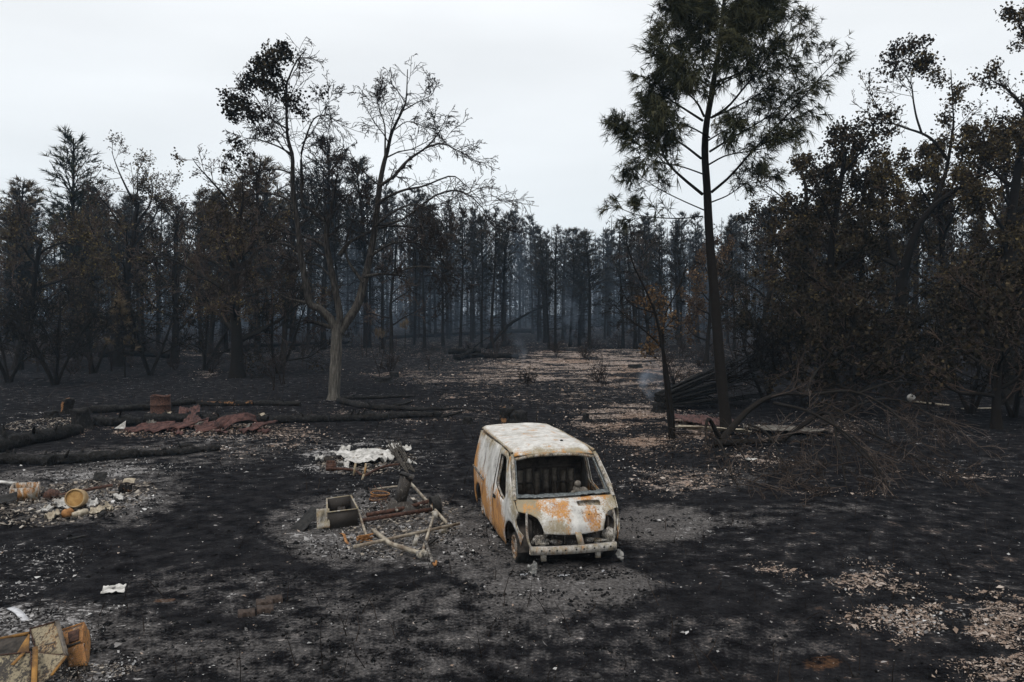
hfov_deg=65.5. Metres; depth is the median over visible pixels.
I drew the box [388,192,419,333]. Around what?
burnt pine
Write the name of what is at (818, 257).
burnt pine
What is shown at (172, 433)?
sheet rubble
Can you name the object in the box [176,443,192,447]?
burnt stump
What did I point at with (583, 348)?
burnt shrub
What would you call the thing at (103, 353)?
burnt thicket
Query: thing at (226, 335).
burnt pine
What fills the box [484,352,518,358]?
cut log
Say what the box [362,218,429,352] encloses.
bare tree
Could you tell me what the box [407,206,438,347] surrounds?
burnt pine
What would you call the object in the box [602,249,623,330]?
burnt pine
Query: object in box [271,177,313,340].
burnt pine
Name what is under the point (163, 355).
fallen tree
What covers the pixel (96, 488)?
iron pipe
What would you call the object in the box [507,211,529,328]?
burnt pine
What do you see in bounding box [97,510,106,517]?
short pipe
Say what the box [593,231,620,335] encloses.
burnt pine
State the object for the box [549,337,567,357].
burnt shrub
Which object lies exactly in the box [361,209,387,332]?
burnt pine
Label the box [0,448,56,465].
charred log
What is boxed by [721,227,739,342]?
burnt pine
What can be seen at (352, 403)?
fallen branch
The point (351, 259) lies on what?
burnt pine
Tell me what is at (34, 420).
stump ash
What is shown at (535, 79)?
sky
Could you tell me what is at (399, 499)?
stove hood
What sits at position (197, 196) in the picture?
burnt pine
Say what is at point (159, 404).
rusty drum
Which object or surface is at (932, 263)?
burnt pine
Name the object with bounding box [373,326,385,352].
pine sapling
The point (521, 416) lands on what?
burnt stump
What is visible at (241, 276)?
burnt pine
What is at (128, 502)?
ash flakes
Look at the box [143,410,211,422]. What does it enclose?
charred log
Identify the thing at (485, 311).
burnt pine
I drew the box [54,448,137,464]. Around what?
charred log
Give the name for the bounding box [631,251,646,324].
burnt pine
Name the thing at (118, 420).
charred log
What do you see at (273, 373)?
burnt shrub
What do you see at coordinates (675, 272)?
burnt pine
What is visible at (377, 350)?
burnt shrub
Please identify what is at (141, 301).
burnt pine
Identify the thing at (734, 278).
leafy tree
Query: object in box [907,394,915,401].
white jug
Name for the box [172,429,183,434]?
sheet scrap
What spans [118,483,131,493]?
upright boards
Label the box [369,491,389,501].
wire coil
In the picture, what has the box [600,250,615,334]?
burnt pine
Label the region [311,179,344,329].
burnt pine
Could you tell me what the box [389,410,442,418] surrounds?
charred log
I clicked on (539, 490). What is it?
burnt van
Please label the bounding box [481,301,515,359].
burnt shrub
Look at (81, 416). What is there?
burnt stump
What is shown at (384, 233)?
burnt pine
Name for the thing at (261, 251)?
burnt pine
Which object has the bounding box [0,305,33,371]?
burnt shrub
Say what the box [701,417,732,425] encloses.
corrugated sheet
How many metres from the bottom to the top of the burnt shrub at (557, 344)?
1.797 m
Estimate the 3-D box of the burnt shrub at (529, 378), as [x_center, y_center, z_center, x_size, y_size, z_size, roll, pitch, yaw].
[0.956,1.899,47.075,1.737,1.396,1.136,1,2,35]
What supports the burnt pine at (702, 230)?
on the ground
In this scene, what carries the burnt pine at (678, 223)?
on the ground
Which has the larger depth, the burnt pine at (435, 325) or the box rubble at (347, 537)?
the burnt pine at (435, 325)
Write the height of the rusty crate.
0.216 m
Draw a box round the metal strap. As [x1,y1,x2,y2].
[340,533,350,543]
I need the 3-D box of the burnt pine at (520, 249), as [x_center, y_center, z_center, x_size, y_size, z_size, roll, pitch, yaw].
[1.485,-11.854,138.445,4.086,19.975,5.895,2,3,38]
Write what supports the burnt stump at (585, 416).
on the ground
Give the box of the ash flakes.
[0,358,1023,681]
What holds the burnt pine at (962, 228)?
on the ground
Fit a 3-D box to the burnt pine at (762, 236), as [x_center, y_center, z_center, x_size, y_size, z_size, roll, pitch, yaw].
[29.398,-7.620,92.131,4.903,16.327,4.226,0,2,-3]
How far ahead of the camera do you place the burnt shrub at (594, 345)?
86.88 m
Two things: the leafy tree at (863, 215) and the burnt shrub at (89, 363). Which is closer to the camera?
the leafy tree at (863, 215)
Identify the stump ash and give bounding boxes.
[5,417,70,430]
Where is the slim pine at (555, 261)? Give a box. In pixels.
[539,223,568,348]
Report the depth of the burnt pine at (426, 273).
123.10 m
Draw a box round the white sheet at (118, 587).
[100,583,125,593]
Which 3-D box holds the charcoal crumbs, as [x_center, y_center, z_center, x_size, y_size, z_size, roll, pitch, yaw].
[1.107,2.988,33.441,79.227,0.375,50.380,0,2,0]
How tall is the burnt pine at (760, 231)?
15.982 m
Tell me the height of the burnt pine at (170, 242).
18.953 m
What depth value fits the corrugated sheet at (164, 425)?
28.75 m
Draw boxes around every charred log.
[0,422,84,452]
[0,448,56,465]
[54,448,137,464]
[88,403,149,413]
[92,412,142,425]
[138,441,219,456]
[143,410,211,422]
[171,398,195,406]
[197,399,251,406]
[210,409,268,422]
[252,397,300,406]
[270,412,329,422]
[329,408,388,421]
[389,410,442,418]
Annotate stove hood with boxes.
[383,471,419,514]
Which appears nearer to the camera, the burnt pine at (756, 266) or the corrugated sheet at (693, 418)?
the corrugated sheet at (693, 418)
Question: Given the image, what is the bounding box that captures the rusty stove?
[62,622,90,666]
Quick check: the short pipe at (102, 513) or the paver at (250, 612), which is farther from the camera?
the short pipe at (102, 513)
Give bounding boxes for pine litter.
[1,342,1023,681]
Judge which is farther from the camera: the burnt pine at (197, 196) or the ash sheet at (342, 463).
the burnt pine at (197, 196)
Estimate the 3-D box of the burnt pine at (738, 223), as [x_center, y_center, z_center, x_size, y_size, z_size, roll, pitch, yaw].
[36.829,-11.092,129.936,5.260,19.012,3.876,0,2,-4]
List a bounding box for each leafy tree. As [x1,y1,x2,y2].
[610,230,681,354]
[676,233,761,363]
[707,196,822,370]
[738,146,876,382]
[749,104,905,398]
[756,254,922,417]
[794,145,949,381]
[840,178,977,368]
[873,121,1023,383]
[887,246,1023,429]
[925,140,1023,372]
[931,1,1023,404]
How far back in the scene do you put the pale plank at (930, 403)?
36.51 m
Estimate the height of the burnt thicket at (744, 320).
5.527 m
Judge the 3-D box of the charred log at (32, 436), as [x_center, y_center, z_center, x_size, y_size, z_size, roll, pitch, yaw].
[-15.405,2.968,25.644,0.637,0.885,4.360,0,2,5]
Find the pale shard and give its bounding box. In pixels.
[114,421,125,428]
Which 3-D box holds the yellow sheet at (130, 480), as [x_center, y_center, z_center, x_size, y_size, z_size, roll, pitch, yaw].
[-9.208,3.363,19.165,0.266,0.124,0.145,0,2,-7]
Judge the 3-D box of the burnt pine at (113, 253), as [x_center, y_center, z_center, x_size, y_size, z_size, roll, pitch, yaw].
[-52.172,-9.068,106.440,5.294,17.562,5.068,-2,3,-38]
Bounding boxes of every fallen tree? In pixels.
[98,351,169,357]
[243,341,348,347]
[379,330,530,339]
[485,327,575,330]
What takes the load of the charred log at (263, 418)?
on the ground
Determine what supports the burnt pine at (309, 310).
on the ground
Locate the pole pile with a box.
[654,306,827,409]
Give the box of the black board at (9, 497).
[0,492,16,503]
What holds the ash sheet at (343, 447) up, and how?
on the ground
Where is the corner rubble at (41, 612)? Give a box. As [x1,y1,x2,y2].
[0,606,93,643]
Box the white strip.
[7,607,28,621]
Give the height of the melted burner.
0.195 m
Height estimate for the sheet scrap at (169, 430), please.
0.166 m
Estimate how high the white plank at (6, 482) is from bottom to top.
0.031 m
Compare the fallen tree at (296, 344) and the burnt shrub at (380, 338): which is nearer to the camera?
the burnt shrub at (380, 338)
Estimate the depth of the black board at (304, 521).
15.51 m
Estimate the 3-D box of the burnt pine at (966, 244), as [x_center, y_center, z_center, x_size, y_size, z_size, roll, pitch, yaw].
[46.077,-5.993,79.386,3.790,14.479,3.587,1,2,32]
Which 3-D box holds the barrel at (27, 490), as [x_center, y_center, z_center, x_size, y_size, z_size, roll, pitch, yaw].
[-10.836,3.354,17.726,0.556,0.326,0.787,-1,2,-25]
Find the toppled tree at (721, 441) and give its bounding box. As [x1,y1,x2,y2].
[662,318,1009,507]
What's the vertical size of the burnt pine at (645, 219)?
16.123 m
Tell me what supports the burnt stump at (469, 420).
on the ground
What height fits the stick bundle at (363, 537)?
0.171 m
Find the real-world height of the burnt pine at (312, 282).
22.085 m
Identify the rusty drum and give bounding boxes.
[150,394,170,413]
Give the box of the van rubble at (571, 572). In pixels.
[509,569,624,579]
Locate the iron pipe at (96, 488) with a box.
[58,484,112,495]
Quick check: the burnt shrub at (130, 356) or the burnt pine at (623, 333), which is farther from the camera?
the burnt pine at (623, 333)
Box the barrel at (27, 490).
[9,482,39,501]
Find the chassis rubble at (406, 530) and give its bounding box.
[342,497,459,557]
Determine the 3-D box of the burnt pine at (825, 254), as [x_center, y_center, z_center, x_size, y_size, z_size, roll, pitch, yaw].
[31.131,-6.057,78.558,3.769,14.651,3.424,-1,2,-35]
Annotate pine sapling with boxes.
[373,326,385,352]
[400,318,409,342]
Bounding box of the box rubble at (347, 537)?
[297,522,397,560]
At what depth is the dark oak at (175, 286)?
64.75 m
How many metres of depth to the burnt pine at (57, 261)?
142.90 m
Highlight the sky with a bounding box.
[0,0,1023,314]
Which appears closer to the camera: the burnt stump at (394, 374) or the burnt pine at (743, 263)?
the burnt stump at (394, 374)
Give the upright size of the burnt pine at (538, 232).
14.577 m
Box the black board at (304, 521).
[291,506,318,531]
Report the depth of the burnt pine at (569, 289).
116.26 m
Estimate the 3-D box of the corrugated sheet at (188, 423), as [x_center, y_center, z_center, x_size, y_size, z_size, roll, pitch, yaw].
[-12.056,3.041,29.332,0.905,0.309,1.471,1,2,28]
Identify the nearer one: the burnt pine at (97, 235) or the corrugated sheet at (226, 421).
the corrugated sheet at (226, 421)
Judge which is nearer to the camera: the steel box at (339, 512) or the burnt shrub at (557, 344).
the steel box at (339, 512)
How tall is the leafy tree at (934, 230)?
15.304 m
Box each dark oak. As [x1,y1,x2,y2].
[0,196,105,369]
[27,211,131,351]
[32,129,187,366]
[104,181,227,363]
[125,143,331,377]
[178,189,252,353]
[241,206,344,360]
[803,32,1023,394]
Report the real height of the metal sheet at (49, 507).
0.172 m
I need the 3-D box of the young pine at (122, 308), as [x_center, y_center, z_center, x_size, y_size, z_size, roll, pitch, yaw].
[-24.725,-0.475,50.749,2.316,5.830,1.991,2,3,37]
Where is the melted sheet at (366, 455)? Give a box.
[334,448,392,462]
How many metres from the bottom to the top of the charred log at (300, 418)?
0.490 m
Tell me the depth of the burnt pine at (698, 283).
97.09 m
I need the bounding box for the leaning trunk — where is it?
[485,306,544,348]
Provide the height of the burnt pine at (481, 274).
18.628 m
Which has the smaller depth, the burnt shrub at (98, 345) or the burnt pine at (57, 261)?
the burnt shrub at (98, 345)
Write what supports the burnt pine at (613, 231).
on the ground
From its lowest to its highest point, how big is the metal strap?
0.048 m
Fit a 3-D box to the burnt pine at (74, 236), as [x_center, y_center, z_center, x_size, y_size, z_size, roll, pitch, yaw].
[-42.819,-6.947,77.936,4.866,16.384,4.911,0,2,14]
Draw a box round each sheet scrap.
[166,427,181,431]
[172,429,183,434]
[212,429,228,432]
[258,428,271,433]
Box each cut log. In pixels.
[448,344,480,353]
[453,352,484,359]
[457,347,475,360]
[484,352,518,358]
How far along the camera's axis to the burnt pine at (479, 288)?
110.78 m
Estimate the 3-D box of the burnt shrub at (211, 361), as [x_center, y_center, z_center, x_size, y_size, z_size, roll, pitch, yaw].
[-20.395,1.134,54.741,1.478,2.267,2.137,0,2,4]
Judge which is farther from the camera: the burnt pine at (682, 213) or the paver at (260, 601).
the burnt pine at (682, 213)
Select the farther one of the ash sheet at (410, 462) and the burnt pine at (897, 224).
the burnt pine at (897, 224)
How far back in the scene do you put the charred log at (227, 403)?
35.43 m
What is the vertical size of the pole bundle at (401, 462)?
0.439 m
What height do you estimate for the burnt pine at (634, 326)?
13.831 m
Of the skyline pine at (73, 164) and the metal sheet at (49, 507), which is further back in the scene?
the skyline pine at (73, 164)
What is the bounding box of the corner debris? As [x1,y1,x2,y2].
[52,662,140,681]
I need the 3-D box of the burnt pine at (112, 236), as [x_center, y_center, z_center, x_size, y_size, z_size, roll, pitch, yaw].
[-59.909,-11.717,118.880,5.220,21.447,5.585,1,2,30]
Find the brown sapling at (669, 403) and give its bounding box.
[600,230,700,438]
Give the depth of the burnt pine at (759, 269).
110.60 m
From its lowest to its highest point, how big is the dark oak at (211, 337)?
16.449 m
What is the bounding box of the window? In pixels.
[68,629,78,642]
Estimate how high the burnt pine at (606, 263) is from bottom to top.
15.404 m
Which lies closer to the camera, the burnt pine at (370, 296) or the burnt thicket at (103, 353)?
the burnt thicket at (103, 353)
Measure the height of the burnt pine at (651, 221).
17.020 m
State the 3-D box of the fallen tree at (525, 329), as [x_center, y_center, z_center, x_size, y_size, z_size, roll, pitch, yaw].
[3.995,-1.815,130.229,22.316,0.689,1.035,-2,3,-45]
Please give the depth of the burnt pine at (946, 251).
79.32 m
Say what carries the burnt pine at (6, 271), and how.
on the ground
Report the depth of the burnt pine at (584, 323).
107.21 m
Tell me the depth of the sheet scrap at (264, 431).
27.55 m
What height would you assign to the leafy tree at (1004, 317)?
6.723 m
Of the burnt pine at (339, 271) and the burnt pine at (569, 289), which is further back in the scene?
the burnt pine at (339, 271)
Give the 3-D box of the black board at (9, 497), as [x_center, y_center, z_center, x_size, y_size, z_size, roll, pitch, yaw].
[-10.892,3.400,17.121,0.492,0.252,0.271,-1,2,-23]
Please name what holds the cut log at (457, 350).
on the ground
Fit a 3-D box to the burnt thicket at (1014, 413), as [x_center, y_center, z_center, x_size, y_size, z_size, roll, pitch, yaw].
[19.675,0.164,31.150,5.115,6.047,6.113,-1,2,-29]
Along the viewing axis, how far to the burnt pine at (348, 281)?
117.80 m
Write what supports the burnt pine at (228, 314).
on the ground
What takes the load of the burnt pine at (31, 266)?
on the ground
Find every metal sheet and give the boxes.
[41,504,53,511]
[44,509,60,519]
[54,497,70,508]
[86,498,97,506]
[88,505,105,514]
[105,501,112,509]
[113,493,123,499]
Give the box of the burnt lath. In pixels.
[72,535,85,538]
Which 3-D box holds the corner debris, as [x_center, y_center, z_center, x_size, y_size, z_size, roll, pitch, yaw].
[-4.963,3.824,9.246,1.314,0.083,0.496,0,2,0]
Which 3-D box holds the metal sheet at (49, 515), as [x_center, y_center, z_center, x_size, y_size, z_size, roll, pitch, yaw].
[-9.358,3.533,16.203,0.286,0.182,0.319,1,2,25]
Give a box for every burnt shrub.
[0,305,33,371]
[22,325,50,371]
[22,326,66,384]
[29,320,55,364]
[78,337,100,373]
[91,323,111,356]
[93,317,129,370]
[114,330,147,367]
[138,301,155,349]
[170,319,195,344]
[201,343,225,372]
[222,310,258,365]
[253,340,292,389]
[256,318,295,384]
[362,324,393,376]
[373,321,393,352]
[374,348,400,370]
[387,326,400,367]
[421,342,435,369]
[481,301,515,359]
[484,344,498,359]
[486,317,509,353]
[510,341,522,358]
[513,361,538,383]
[549,336,563,352]
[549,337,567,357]
[576,343,593,357]
[578,342,593,359]
[582,327,593,353]
[584,364,604,381]
[591,336,604,347]
[591,354,609,385]
[654,347,695,385]
[665,346,681,363]
[693,359,712,367]
[710,304,749,372]
[911,341,959,374]
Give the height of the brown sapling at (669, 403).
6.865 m
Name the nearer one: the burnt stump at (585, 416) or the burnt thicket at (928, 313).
the burnt stump at (585, 416)
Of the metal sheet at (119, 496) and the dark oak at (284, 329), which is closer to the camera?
the metal sheet at (119, 496)
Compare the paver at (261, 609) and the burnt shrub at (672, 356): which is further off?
the burnt shrub at (672, 356)
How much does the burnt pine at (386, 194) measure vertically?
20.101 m
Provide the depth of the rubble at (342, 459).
21.59 m
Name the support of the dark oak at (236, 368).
on the ground
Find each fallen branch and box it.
[336,397,467,410]
[341,395,415,399]
[393,400,412,405]
[439,410,462,418]
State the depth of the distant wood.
164.00 m
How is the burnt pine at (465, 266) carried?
on the ground
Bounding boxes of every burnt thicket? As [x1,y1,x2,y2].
[0,266,133,384]
[0,271,82,382]
[52,273,159,372]
[100,278,206,374]
[168,273,259,369]
[229,278,353,378]
[711,287,835,402]
[750,288,878,406]
[800,278,927,408]
[862,286,968,404]
[891,266,1023,413]
[912,274,1023,417]
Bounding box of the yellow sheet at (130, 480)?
[122,478,135,482]
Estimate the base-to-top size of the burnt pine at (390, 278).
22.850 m
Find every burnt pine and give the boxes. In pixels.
[0,189,48,328]
[0,207,14,305]
[0,211,25,341]
[0,221,18,332]
[0,237,17,342]
[6,206,41,345]
[24,195,49,331]
[24,213,45,278]
[24,214,43,335]
[28,201,54,328]
[40,204,67,327]
[51,189,97,323]
[55,210,68,325]
[74,187,113,305]
[75,185,105,349]
[83,185,118,344]
[100,205,122,339]
[101,190,123,331]
[102,209,122,337]
[106,192,152,344]
[113,195,151,340]
[115,193,133,292]
[116,200,152,335]
[118,213,154,350]
[135,198,162,327]
[139,214,171,344]
[144,202,173,337]
[161,205,189,327]
[164,204,187,324]
[165,201,188,324]
[172,200,214,352]
[192,191,218,335]
[192,195,211,336]
[193,192,251,351]
[209,205,228,343]
[222,203,235,341]
[222,203,258,335]
[233,188,251,332]
[245,185,270,342]
[246,203,263,331]
[247,184,283,341]
[250,194,274,321]
[257,196,290,339]
[263,182,288,326]
[270,172,316,349]
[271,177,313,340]
[274,190,298,331]
[275,190,308,338]
[281,185,308,319]
[297,175,327,341]
[299,173,321,338]
[301,188,322,332]
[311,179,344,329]
[313,170,337,319]
[317,178,346,315]
[318,178,356,331]
[327,221,344,319]
[336,201,358,333]
[340,205,359,311]
[343,175,385,346]
[343,196,367,330]
[343,201,357,328]
[344,215,362,333]
[351,200,366,330]
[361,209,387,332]
[367,198,397,348]
[369,188,398,331]
[371,180,402,342]
[380,210,403,316]
[382,188,402,334]
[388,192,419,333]
[398,188,433,340]
[399,197,424,332]
[405,206,428,344]
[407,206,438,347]
[408,192,437,337]
[412,203,438,330]
[418,217,443,337]
[420,207,460,338]
[420,219,463,346]
[422,193,437,333]
[422,204,438,331]
[436,230,464,335]
[445,195,461,332]
[448,204,475,346]
[448,222,464,330]
[453,235,464,329]
[455,210,476,329]
[460,206,483,341]
[462,205,485,340]
[464,226,484,337]
[467,212,487,325]
[469,215,498,347]
[471,214,492,330]
[473,205,511,347]
[478,207,495,330]
[483,208,526,342]
[488,218,513,335]
[490,215,516,345]
[499,208,521,328]
[506,217,530,321]
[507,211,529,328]
[513,213,539,333]
[524,221,548,337]
[525,225,551,340]
[528,234,560,342]
[529,242,564,337]
[534,231,553,348]
[548,227,583,338]
[556,244,574,334]
[558,227,591,346]
[560,259,585,326]
[561,250,595,345]
[565,227,583,325]
[565,230,613,348]
[569,240,593,338]
[572,229,594,337]
[573,237,589,324]
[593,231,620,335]
[595,228,617,334]
[595,256,614,338]
[598,228,617,332]
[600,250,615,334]
[602,224,640,348]
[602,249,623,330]
[613,224,649,348]
[613,229,636,331]
[615,223,637,335]
[621,223,653,343]
[624,225,653,344]
[628,216,664,325]
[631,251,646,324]
[640,212,663,339]
[640,215,659,332]
[647,222,674,345]
[651,218,671,328]
[662,210,697,337]
[663,219,689,344]
[665,217,688,328]
[667,225,693,347]
[668,239,685,319]
[676,231,695,331]
[682,211,708,343]
[682,235,707,341]
[683,239,699,330]
[690,240,708,331]
[697,224,708,327]
[716,218,750,348]
[718,230,742,335]
[720,214,742,321]
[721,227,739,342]
[723,216,751,316]
[732,212,763,347]
[733,219,754,307]
[742,217,767,316]
[748,205,780,339]
[750,220,782,314]
[753,212,784,322]
[753,216,766,317]
[810,211,839,348]
[811,248,825,290]
[868,203,905,311]
[876,219,907,317]
[896,226,928,345]
[897,223,912,319]
[904,209,921,307]
[919,202,935,331]
[922,218,937,326]
[928,230,958,347]
[929,222,957,280]
[954,215,970,277]
[956,212,990,341]
[988,203,1006,286]
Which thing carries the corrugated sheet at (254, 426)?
on the ground
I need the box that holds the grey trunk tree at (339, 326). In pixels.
[193,33,534,399]
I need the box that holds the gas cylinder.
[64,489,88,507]
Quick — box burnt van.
[473,423,619,562]
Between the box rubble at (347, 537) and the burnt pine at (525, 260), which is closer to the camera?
the box rubble at (347, 537)
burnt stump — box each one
[43,410,59,418]
[59,398,74,413]
[69,407,94,428]
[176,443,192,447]
[374,376,391,382]
[389,371,398,377]
[462,416,473,423]
[497,406,513,423]
[509,409,528,422]
[582,413,590,419]
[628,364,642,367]
[650,402,664,412]
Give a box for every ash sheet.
[315,454,323,460]
[338,460,349,467]
[340,444,352,450]
[380,455,393,461]
[395,444,411,450]
[406,458,416,464]
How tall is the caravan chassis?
0.414 m
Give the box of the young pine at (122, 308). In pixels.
[101,289,141,377]
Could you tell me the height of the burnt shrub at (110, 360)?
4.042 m
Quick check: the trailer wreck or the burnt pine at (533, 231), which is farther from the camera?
the burnt pine at (533, 231)
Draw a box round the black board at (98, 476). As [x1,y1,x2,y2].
[93,472,106,480]
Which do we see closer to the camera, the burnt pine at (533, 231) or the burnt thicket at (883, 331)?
the burnt thicket at (883, 331)
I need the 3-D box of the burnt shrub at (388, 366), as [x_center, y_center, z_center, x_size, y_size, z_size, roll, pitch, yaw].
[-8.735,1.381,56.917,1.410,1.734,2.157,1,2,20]
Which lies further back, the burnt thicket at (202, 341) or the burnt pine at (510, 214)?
the burnt pine at (510, 214)
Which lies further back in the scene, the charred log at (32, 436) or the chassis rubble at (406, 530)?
the charred log at (32, 436)
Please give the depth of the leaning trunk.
84.92 m
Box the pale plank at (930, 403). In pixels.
[915,401,948,405]
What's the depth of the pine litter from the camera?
12.20 m
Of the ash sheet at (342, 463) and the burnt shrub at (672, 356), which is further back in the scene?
the burnt shrub at (672, 356)
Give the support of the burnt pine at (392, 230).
on the ground
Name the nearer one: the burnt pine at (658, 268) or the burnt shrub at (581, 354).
the burnt shrub at (581, 354)
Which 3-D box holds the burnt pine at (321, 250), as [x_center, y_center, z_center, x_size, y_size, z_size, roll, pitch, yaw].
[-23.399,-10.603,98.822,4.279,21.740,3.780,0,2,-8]
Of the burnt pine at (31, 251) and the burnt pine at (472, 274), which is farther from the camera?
the burnt pine at (472, 274)
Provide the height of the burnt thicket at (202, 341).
7.199 m
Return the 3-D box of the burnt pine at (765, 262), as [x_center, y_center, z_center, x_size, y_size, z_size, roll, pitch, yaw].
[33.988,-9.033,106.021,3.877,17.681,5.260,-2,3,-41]
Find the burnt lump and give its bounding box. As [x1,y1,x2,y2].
[42,489,60,499]
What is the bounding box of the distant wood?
[0,214,997,329]
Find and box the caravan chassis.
[353,482,459,566]
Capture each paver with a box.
[238,608,254,617]
[256,598,272,607]
[257,604,273,613]
[266,594,282,602]
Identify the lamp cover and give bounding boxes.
[527,561,537,574]
[615,549,623,561]
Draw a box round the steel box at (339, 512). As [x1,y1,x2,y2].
[316,495,358,529]
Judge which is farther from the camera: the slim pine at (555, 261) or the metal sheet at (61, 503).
the slim pine at (555, 261)
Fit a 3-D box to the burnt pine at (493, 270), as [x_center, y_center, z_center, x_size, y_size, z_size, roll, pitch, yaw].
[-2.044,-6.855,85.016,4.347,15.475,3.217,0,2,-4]
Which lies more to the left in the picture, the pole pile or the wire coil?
the wire coil
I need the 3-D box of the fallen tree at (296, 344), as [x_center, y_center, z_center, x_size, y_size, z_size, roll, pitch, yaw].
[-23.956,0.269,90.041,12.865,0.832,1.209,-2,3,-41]
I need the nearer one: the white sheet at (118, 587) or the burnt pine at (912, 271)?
the white sheet at (118, 587)
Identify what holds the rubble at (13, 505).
on the ground
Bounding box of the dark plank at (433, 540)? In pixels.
[418,536,438,549]
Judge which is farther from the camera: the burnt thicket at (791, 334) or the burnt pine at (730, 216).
the burnt pine at (730, 216)
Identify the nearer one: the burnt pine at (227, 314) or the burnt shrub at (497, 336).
the burnt shrub at (497, 336)
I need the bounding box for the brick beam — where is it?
[72,509,87,517]
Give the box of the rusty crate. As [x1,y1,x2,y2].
[326,460,335,470]
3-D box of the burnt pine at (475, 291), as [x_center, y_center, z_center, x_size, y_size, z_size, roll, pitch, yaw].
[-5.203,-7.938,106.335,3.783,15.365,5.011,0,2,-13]
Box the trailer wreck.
[326,463,399,479]
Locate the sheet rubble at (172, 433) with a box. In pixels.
[114,424,269,437]
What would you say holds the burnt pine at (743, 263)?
on the ground
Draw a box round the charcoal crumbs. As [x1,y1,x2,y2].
[0,368,1023,681]
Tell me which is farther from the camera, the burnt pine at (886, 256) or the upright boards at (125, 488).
the burnt pine at (886, 256)
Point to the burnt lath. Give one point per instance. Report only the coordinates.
(81, 536)
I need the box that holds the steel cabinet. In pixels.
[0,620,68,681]
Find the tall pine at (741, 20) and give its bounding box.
[594,0,859,433]
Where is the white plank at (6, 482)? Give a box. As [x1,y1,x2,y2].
[0,480,16,483]
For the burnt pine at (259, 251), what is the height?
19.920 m
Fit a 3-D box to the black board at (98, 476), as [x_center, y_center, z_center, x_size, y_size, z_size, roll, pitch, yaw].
[-10.066,3.307,19.460,0.310,0.188,0.128,0,2,0]
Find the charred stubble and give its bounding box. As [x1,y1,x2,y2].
[10,335,1023,681]
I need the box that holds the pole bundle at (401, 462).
[386,441,414,472]
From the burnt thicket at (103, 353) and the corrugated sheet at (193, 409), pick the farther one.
the burnt thicket at (103, 353)
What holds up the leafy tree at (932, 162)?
on the ground
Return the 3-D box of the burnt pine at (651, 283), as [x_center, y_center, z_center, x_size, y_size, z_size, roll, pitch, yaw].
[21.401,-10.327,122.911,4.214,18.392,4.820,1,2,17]
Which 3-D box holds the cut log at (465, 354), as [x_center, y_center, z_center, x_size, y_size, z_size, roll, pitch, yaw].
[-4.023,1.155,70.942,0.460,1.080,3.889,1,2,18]
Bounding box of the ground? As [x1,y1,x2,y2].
[0,315,1023,681]
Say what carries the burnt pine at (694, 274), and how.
on the ground
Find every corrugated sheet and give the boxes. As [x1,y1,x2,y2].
[124,422,155,432]
[144,421,184,432]
[169,418,208,429]
[178,405,199,413]
[183,413,208,421]
[187,420,232,432]
[210,412,257,429]
[238,420,277,432]
[674,413,708,423]
[675,425,750,433]
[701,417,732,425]
[743,425,830,431]
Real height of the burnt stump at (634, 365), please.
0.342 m
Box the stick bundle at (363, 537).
[356,533,373,542]
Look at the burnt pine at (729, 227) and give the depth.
83.98 m
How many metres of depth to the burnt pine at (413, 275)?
115.23 m
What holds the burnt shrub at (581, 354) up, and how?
on the ground
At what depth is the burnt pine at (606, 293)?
100.80 m
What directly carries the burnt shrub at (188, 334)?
on the ground
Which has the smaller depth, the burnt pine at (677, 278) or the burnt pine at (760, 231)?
the burnt pine at (760, 231)
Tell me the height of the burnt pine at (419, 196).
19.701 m
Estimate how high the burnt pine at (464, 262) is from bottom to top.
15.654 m
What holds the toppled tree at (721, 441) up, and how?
on the ground
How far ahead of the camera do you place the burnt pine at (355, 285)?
114.78 m
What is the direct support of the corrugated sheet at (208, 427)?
on the ground
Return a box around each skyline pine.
[0,173,55,355]
[25,125,109,356]
[218,152,291,354]
[292,130,356,349]
[332,154,391,347]
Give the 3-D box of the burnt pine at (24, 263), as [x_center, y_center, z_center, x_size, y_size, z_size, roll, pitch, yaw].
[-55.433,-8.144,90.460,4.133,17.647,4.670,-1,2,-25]
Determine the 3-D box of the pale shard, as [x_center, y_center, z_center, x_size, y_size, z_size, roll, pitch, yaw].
[-14.353,3.070,29.210,0.414,0.275,0.190,0,2,0]
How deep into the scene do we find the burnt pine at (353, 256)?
132.74 m
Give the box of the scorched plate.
[324,456,331,461]
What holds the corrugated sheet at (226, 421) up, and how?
on the ground
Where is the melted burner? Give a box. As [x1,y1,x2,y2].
[61,508,73,517]
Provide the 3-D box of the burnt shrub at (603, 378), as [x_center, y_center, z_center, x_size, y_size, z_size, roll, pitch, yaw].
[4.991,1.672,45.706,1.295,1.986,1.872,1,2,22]
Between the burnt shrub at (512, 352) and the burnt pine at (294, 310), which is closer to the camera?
the burnt shrub at (512, 352)
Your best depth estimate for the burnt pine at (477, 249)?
85.92 m
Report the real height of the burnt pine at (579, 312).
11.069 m
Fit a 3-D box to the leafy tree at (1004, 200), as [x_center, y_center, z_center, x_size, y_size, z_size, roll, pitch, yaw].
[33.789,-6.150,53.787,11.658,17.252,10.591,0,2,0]
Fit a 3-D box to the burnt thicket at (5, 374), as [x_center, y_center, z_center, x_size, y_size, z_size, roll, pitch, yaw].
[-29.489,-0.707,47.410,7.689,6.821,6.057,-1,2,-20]
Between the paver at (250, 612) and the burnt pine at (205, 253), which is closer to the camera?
the paver at (250, 612)

